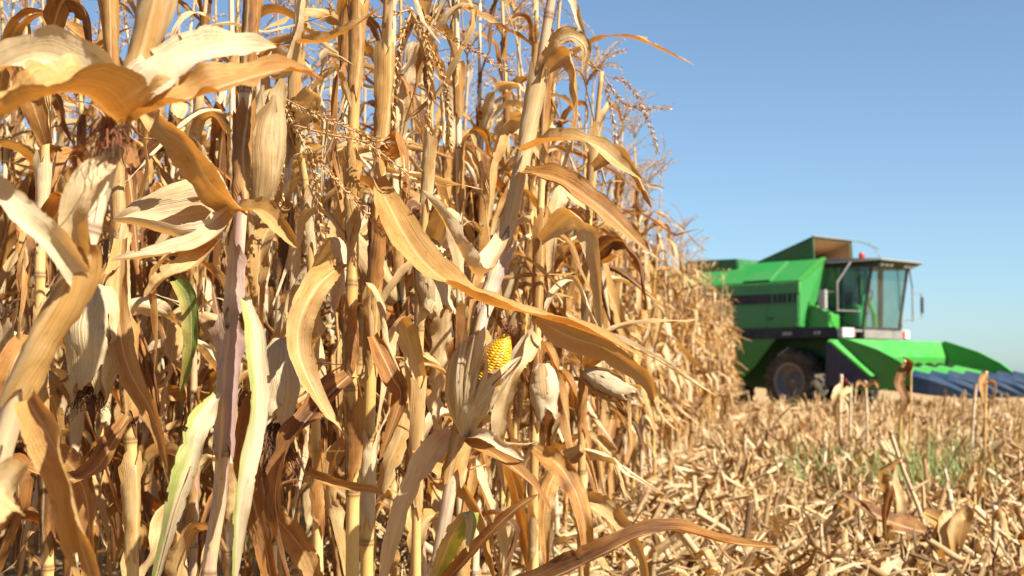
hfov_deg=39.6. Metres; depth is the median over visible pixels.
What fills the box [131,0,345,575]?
corn plant
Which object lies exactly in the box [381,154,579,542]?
corn plant
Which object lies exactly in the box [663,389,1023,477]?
tall residue
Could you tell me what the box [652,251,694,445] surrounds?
corn plant
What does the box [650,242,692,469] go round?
corn plant
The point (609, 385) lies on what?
corn plant
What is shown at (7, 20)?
corn plant
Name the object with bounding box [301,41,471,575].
corn plant
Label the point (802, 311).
combine harvester
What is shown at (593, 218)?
corn plant
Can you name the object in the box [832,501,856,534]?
corn stub
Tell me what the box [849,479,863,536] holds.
corn stub
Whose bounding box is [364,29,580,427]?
corn plant
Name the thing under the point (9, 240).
corn plant
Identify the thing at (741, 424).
corn stub
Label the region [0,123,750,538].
standing corn
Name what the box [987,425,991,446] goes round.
corn stub
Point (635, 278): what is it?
corn plant
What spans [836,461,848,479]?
corn stub
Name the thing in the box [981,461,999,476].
corn stub
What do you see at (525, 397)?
corn plant
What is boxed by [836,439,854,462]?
corn stub
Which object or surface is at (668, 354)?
corn plant
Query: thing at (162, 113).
corn plant
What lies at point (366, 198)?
corn plant
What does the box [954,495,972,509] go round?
corn stub
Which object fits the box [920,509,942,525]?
fallen husk
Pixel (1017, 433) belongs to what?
corn stub
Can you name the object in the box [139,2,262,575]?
corn plant
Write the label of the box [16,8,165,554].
corn plant
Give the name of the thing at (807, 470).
corn stub
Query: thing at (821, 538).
corn stub
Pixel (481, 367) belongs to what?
corn plant
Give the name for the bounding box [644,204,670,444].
corn plant
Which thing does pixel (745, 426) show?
corn stub
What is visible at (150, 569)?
corn plant
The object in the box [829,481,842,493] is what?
corn stub
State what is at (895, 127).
sky
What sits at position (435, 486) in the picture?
corn plant
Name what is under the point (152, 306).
corn plant
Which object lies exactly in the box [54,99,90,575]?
corn plant
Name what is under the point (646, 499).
crop residue
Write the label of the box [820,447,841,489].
corn stub
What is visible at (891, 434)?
corn stub
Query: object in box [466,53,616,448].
corn plant
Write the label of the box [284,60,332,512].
corn plant
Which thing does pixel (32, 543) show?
corn plant
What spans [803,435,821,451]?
corn stub
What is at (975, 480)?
corn stub
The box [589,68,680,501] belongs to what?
corn plant
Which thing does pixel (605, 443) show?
corn plant
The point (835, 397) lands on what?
corn stub
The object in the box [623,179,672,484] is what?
corn plant
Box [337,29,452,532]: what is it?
corn plant
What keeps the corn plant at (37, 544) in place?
on the ground
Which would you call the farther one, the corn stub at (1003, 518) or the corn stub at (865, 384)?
the corn stub at (865, 384)
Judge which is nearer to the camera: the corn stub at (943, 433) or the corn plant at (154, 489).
the corn plant at (154, 489)
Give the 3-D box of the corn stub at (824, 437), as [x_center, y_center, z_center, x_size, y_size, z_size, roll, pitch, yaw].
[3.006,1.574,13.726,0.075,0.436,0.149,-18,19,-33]
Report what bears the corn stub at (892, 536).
on the ground
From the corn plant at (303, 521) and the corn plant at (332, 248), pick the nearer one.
the corn plant at (332, 248)
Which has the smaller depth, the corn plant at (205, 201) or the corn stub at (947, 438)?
the corn plant at (205, 201)
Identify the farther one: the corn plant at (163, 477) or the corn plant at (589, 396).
the corn plant at (589, 396)
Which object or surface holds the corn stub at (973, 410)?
on the ground
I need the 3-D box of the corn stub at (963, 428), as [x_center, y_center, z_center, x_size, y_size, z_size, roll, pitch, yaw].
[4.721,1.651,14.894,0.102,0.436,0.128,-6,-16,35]
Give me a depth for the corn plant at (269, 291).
3.46 m
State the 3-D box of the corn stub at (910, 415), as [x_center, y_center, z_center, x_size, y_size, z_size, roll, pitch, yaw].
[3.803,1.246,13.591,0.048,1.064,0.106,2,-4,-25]
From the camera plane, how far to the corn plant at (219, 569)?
5.03 m
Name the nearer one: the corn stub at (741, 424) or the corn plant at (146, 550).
the corn plant at (146, 550)
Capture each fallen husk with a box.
[840,492,931,538]
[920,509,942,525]
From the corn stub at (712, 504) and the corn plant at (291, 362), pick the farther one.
the corn stub at (712, 504)
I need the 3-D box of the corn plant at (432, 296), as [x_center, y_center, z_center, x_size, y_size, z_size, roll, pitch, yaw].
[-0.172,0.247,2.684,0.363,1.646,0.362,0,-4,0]
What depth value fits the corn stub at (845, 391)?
15.29 m
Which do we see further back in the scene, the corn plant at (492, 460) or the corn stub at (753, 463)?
the corn stub at (753, 463)
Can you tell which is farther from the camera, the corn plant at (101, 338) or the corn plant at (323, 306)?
the corn plant at (323, 306)
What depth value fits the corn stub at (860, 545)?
6.34 m
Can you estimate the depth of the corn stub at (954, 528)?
6.12 m
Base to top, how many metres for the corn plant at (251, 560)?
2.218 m
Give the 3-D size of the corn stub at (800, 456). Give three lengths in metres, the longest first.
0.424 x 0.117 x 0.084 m
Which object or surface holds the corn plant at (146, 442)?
on the ground
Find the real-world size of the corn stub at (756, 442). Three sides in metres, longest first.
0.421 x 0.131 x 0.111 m
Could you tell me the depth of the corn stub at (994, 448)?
12.30 m
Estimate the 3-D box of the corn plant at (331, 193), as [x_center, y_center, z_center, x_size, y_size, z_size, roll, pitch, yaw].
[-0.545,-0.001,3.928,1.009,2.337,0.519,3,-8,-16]
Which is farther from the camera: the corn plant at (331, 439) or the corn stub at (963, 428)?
the corn stub at (963, 428)
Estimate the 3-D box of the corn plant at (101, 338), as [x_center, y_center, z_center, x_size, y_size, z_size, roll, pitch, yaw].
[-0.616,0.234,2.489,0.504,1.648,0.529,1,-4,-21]
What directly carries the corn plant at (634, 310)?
on the ground
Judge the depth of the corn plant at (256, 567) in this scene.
4.78 m
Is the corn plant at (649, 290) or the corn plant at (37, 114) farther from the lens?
the corn plant at (649, 290)
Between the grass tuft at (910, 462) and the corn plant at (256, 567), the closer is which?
the corn plant at (256, 567)
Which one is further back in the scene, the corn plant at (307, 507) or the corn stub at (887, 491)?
the corn stub at (887, 491)
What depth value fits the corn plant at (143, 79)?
1.41 m
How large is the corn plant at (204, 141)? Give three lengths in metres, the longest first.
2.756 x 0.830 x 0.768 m
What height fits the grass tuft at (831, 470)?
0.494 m
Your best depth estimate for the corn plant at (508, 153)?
4.25 m
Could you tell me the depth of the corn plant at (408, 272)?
4.93 m
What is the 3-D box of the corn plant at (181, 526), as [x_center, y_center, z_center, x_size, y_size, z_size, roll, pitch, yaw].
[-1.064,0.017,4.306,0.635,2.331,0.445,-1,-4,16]
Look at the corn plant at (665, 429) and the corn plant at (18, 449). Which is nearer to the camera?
the corn plant at (18, 449)
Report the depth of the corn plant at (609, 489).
7.13 m
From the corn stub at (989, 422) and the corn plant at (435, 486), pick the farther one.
the corn stub at (989, 422)
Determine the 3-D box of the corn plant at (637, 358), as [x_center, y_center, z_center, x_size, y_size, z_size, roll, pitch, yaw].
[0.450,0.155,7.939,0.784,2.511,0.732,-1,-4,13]
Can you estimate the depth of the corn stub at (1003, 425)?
16.60 m
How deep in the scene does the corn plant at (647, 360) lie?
8.38 m
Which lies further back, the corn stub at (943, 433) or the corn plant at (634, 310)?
the corn stub at (943, 433)
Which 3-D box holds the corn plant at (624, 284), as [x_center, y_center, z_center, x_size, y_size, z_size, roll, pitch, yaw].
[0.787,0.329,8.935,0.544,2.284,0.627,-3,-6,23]
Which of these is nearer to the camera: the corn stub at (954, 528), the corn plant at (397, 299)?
the corn plant at (397, 299)
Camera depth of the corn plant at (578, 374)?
6.70 m
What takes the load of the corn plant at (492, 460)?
on the ground
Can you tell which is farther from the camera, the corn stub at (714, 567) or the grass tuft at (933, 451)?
the grass tuft at (933, 451)
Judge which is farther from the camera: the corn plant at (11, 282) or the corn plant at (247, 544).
the corn plant at (247, 544)
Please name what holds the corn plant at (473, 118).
on the ground
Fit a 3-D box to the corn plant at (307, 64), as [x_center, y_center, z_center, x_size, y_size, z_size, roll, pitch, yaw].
[-0.689,0.116,4.478,0.932,2.154,0.756,-1,-4,9]
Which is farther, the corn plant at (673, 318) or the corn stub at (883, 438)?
the corn stub at (883, 438)
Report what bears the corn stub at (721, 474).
on the ground
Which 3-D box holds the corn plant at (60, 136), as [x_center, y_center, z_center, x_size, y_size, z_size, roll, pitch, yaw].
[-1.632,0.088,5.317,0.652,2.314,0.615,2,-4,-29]
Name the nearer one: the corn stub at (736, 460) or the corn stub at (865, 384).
the corn stub at (736, 460)
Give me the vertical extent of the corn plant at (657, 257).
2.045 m
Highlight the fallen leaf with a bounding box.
[899,556,927,568]
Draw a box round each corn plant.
[0,0,75,575]
[0,0,96,292]
[0,0,108,506]
[0,0,125,575]
[0,0,165,575]
[0,0,207,575]
[0,0,208,572]
[0,0,238,575]
[0,0,239,575]
[0,0,244,575]
[0,0,323,575]
[0,20,29,136]
[1,0,390,575]
[1,276,10,575]
[3,0,97,575]
[4,1,99,526]
[6,546,13,572]
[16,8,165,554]
[17,17,147,471]
[22,94,87,569]
[24,98,100,528]
[28,0,330,575]
[30,0,166,575]
[35,0,185,575]
[35,40,126,555]
[35,127,56,555]
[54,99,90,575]
[60,0,320,575]
[69,142,160,575]
[94,10,273,506]
[96,0,223,571]
[110,0,383,575]
[111,107,207,575]
[130,0,453,575]
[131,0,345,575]
[135,13,223,575]
[135,117,183,474]
[137,0,326,573]
[138,0,475,575]
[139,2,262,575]
[141,124,218,575]
[145,91,305,575]
[147,49,413,555]
[154,92,226,362]
[161,0,320,500]
[162,3,341,575]
[178,0,479,514]
[184,30,334,574]
[184,67,271,342]
[217,0,398,575]
[222,0,341,575]
[235,0,383,575]
[242,526,247,555]
[246,47,331,534]
[246,529,248,551]
[263,0,511,575]
[269,99,419,574]
[277,0,345,530]
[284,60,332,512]
[287,0,428,575]
[299,0,451,575]
[300,96,512,565]
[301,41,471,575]
[301,73,379,532]
[302,40,415,462]
[303,76,340,440]
[309,0,520,575]
[309,19,383,535]
[309,143,405,452]
[314,38,496,548]
[316,0,654,575]
[316,169,406,340]
[323,0,470,508]
[323,33,415,284]
[328,0,516,575]
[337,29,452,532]
[357,0,592,575]
[359,0,652,575]
[360,91,490,496]
[362,0,715,575]
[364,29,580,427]
[367,6,492,488]
[375,0,575,571]
[377,446,385,525]
[379,0,777,575]
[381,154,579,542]
[396,0,598,575]
[404,39,482,261]
[409,0,611,572]
[445,0,603,477]
[462,74,579,500]
[463,79,502,121]
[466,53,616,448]
[470,0,675,572]
[470,240,496,487]
[473,0,664,571]
[477,0,607,530]
[485,52,621,249]
[488,0,601,575]
[495,1,650,500]
[499,173,654,443]
[507,54,629,545]
[512,139,625,499]
[515,33,593,443]
[538,51,695,575]
[557,5,699,544]
[557,100,664,500]
[557,140,627,490]
[557,147,662,491]
[557,153,600,441]
[559,21,665,530]
[560,114,675,487]
[588,115,669,491]
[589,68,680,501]
[592,250,677,479]
[600,142,678,436]
[608,154,692,474]
[611,93,706,503]
[612,142,663,459]
[613,175,676,481]
[613,219,721,467]
[614,183,697,457]
[619,197,673,457]
[620,153,689,489]
[622,145,671,476]
[622,173,669,453]
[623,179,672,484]
[631,134,683,479]
[636,225,703,470]
[636,292,704,458]
[637,353,695,448]
[643,206,713,455]
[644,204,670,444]
[648,210,682,401]
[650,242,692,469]
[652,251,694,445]
[655,217,703,450]
[656,218,691,453]
[656,221,688,468]
[660,212,706,440]
[664,231,720,443]
[666,204,718,447]
[672,258,720,425]
[677,236,713,421]
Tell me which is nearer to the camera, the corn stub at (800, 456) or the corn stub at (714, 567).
the corn stub at (714, 567)
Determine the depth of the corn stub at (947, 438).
15.06 m
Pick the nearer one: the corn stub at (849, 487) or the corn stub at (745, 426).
the corn stub at (849, 487)
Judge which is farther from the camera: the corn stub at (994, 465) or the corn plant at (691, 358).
the corn stub at (994, 465)
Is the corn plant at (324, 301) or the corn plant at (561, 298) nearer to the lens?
the corn plant at (324, 301)
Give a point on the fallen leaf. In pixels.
(920, 561)
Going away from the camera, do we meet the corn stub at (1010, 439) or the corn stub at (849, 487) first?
the corn stub at (849, 487)
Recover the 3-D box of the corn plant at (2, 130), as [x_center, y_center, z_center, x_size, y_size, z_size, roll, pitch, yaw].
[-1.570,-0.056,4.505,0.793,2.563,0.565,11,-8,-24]
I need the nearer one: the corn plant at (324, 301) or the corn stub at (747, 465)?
the corn plant at (324, 301)
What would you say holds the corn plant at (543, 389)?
on the ground
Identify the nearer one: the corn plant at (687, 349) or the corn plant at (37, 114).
the corn plant at (37, 114)
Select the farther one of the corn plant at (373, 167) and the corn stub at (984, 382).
the corn stub at (984, 382)
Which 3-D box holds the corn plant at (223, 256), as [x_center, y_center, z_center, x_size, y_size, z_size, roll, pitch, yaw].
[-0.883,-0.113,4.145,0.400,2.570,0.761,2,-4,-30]
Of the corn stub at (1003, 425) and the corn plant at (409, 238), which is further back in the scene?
the corn stub at (1003, 425)
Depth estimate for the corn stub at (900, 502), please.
6.84 m
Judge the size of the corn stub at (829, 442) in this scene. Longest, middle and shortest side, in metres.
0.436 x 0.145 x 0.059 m
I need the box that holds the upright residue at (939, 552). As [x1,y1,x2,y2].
[492,405,1023,575]
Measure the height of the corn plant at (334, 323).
1.891 m
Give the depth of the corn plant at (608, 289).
4.38 m
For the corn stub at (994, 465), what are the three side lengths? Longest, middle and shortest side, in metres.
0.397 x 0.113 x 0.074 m
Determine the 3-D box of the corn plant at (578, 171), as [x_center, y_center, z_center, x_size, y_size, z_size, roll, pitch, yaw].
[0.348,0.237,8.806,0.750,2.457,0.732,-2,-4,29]
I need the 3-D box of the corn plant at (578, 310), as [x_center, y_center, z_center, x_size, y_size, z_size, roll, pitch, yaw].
[0.387,0.037,6.399,0.876,2.566,0.640,2,2,3]
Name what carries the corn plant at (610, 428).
on the ground
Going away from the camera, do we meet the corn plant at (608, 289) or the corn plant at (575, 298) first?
the corn plant at (608, 289)
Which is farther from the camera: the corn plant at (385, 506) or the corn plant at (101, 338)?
the corn plant at (385, 506)
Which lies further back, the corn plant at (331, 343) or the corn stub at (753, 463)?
the corn stub at (753, 463)
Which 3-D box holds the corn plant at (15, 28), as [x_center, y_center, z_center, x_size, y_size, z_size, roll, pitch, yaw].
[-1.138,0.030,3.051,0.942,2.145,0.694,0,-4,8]
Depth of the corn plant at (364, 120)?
6.48 m
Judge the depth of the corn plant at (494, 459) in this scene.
6.62 m
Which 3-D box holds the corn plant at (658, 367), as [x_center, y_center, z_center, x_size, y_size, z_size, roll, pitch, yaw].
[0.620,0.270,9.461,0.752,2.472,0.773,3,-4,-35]
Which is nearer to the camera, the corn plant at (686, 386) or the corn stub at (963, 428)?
the corn plant at (686, 386)
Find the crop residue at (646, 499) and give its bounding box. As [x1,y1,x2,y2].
[252,398,1023,575]
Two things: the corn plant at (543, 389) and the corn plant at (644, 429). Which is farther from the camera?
the corn plant at (644, 429)
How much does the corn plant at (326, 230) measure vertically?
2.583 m
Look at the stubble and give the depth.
26.24 m
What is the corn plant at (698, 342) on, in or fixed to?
on the ground
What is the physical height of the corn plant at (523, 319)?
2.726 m
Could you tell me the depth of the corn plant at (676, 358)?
11.08 m
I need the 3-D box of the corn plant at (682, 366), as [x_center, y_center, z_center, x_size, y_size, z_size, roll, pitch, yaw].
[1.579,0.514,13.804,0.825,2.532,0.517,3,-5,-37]
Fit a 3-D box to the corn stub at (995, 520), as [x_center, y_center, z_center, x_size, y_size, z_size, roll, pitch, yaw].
[2.208,1.141,6.457,0.062,0.376,0.142,0,-4,0]
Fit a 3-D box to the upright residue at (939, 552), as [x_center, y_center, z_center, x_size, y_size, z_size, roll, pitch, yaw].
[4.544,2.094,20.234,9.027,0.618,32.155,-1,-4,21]
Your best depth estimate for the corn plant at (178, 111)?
3.49 m
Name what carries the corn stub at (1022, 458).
on the ground
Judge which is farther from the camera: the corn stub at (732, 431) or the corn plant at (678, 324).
the corn stub at (732, 431)
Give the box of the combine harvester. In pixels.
[660,235,1023,409]
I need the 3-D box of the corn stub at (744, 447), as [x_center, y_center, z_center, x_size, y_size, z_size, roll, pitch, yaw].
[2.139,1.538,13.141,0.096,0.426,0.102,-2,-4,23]
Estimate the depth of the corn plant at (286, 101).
6.38 m
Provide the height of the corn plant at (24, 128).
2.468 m
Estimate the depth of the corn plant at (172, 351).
3.28 m
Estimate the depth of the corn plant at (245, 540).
7.29 m
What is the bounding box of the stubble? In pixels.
[746,388,1023,424]
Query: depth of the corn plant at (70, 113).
6.30 m
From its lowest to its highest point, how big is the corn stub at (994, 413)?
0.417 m
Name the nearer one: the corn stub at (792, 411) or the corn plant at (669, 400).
the corn plant at (669, 400)
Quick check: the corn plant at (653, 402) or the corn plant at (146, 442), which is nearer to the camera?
the corn plant at (146, 442)
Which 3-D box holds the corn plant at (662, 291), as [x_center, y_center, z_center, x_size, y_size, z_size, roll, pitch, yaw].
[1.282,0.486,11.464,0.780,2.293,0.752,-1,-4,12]
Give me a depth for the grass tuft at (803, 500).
8.49 m
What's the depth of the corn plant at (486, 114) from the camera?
4.05 m
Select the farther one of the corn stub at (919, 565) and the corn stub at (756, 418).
the corn stub at (756, 418)
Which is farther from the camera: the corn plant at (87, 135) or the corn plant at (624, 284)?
the corn plant at (624, 284)
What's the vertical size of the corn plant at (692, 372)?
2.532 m
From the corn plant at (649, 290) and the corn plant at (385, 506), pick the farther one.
the corn plant at (649, 290)
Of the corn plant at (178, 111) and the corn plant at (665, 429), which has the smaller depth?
the corn plant at (178, 111)
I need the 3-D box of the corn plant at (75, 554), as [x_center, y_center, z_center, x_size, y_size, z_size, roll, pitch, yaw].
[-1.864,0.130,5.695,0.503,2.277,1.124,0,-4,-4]
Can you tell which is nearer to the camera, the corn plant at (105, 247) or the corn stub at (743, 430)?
the corn plant at (105, 247)
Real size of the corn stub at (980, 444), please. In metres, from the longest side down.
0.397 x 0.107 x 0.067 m
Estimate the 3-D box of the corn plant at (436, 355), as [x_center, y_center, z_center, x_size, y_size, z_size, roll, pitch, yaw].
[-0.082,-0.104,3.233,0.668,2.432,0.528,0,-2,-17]
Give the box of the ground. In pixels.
[0,387,1023,575]
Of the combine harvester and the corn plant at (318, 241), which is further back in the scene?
the combine harvester
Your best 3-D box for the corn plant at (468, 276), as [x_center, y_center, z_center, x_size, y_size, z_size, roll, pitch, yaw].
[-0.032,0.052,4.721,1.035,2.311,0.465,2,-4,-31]
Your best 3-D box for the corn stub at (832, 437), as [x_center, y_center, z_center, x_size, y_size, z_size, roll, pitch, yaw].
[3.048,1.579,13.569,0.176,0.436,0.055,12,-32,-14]
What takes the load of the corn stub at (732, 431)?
on the ground
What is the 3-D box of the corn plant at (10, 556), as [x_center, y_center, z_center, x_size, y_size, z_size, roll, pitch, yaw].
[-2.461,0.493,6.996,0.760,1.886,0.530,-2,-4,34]
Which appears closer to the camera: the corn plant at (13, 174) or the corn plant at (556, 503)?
the corn plant at (13, 174)
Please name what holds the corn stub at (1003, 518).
on the ground
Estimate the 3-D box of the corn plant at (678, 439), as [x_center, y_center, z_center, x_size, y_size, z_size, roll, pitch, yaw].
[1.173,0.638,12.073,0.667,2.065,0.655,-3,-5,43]
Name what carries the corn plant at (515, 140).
on the ground
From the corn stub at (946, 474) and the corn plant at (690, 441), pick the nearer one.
the corn stub at (946, 474)
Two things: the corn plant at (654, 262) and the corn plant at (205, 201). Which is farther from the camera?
the corn plant at (654, 262)
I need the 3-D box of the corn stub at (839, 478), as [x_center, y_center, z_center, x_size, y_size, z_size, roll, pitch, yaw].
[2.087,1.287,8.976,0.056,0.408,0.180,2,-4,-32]
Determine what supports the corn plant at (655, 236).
on the ground
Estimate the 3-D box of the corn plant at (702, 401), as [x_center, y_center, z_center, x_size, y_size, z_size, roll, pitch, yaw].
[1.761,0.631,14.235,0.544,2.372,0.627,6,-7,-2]
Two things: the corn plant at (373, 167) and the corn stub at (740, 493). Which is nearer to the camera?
the corn plant at (373, 167)
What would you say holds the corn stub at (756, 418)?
on the ground
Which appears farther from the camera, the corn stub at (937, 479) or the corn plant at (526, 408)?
the corn stub at (937, 479)
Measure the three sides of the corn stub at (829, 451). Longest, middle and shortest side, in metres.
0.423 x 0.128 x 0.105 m
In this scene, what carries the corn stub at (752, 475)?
on the ground
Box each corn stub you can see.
[703,566,718,575]
[705,487,726,528]
[716,463,726,491]
[725,453,741,469]
[730,425,736,445]
[736,420,744,432]
[737,432,747,453]
[739,428,749,453]
[739,473,757,486]
[739,488,748,503]
[741,456,752,485]
[744,423,750,440]
[746,447,758,473]
[749,429,759,446]
[753,415,758,433]
[791,409,799,419]
[791,453,811,478]
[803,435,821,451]
[805,465,817,484]
[815,514,826,562]
[817,447,833,474]
[820,431,826,449]
[820,436,832,468]
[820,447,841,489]
[826,434,838,454]
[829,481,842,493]
[831,374,848,446]
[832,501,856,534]
[833,460,846,498]
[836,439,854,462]
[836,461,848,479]
[840,382,853,443]
[844,468,866,507]
[848,526,871,558]
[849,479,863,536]
[856,380,878,448]
[870,516,895,551]
[878,433,891,451]
[878,456,901,551]
[887,429,926,524]
[893,466,906,540]
[894,356,913,452]
[901,558,936,575]
[908,371,911,449]
[922,468,940,490]
[935,476,941,486]
[938,482,973,564]
[940,423,946,440]
[940,426,952,446]
[941,462,949,488]
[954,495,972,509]
[957,425,967,445]
[970,384,977,453]
[970,464,987,506]
[970,486,977,503]
[978,371,996,461]
[978,436,982,452]
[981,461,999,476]
[986,420,992,438]
[986,451,1000,474]
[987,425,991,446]
[989,498,1009,559]
[990,412,996,423]
[990,442,996,457]
[998,503,1023,553]
[1000,423,1007,443]
[1007,432,1013,449]
[1013,426,1019,445]
[1020,450,1023,466]
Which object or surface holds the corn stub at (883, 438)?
on the ground
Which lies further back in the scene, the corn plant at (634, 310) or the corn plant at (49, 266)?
the corn plant at (634, 310)
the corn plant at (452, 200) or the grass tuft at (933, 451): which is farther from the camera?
the grass tuft at (933, 451)
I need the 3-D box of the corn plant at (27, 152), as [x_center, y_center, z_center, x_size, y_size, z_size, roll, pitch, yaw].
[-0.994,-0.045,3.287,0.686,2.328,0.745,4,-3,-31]
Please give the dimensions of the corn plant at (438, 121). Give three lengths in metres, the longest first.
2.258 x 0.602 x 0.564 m
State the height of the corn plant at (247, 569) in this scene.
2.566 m
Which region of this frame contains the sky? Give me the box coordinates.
[0,0,1023,372]
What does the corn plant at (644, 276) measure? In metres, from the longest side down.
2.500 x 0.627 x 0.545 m
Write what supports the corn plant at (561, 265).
on the ground
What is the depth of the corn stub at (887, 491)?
6.60 m
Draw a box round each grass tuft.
[764,490,853,515]
[774,437,943,494]
[798,440,993,486]
[854,414,1004,491]
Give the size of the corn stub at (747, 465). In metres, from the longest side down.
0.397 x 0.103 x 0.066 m
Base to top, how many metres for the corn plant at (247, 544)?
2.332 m
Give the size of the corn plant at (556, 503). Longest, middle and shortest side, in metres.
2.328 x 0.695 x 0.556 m
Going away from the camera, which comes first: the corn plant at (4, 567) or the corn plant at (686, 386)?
the corn plant at (4, 567)
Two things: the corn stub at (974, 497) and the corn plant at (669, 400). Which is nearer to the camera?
the corn stub at (974, 497)
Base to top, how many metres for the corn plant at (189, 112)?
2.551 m
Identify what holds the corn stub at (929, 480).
on the ground
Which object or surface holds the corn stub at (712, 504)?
on the ground
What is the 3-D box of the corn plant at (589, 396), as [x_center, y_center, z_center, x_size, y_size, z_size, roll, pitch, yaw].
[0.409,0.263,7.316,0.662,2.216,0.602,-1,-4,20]
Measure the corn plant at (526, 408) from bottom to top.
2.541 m
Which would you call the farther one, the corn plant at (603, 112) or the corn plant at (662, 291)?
the corn plant at (662, 291)
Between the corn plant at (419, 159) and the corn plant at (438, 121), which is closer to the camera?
the corn plant at (419, 159)
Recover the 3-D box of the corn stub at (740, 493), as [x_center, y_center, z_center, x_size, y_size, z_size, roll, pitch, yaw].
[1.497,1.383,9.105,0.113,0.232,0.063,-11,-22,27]
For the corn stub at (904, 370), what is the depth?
13.36 m
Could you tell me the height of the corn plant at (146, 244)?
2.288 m
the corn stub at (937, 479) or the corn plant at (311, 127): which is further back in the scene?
the corn stub at (937, 479)
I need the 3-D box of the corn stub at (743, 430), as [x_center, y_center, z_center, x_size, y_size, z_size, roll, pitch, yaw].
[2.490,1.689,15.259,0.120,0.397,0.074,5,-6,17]
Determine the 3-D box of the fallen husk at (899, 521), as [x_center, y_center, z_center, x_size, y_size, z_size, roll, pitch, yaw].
[1.821,1.091,6.794,0.488,0.232,0.130,1,-4,-15]
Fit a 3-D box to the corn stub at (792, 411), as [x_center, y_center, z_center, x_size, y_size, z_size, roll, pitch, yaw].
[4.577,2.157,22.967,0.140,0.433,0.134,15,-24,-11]
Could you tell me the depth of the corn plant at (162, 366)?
5.38 m
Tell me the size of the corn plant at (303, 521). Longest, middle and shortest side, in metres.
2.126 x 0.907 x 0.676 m
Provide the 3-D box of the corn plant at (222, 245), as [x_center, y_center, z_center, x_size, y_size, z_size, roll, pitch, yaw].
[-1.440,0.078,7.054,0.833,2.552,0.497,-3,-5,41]

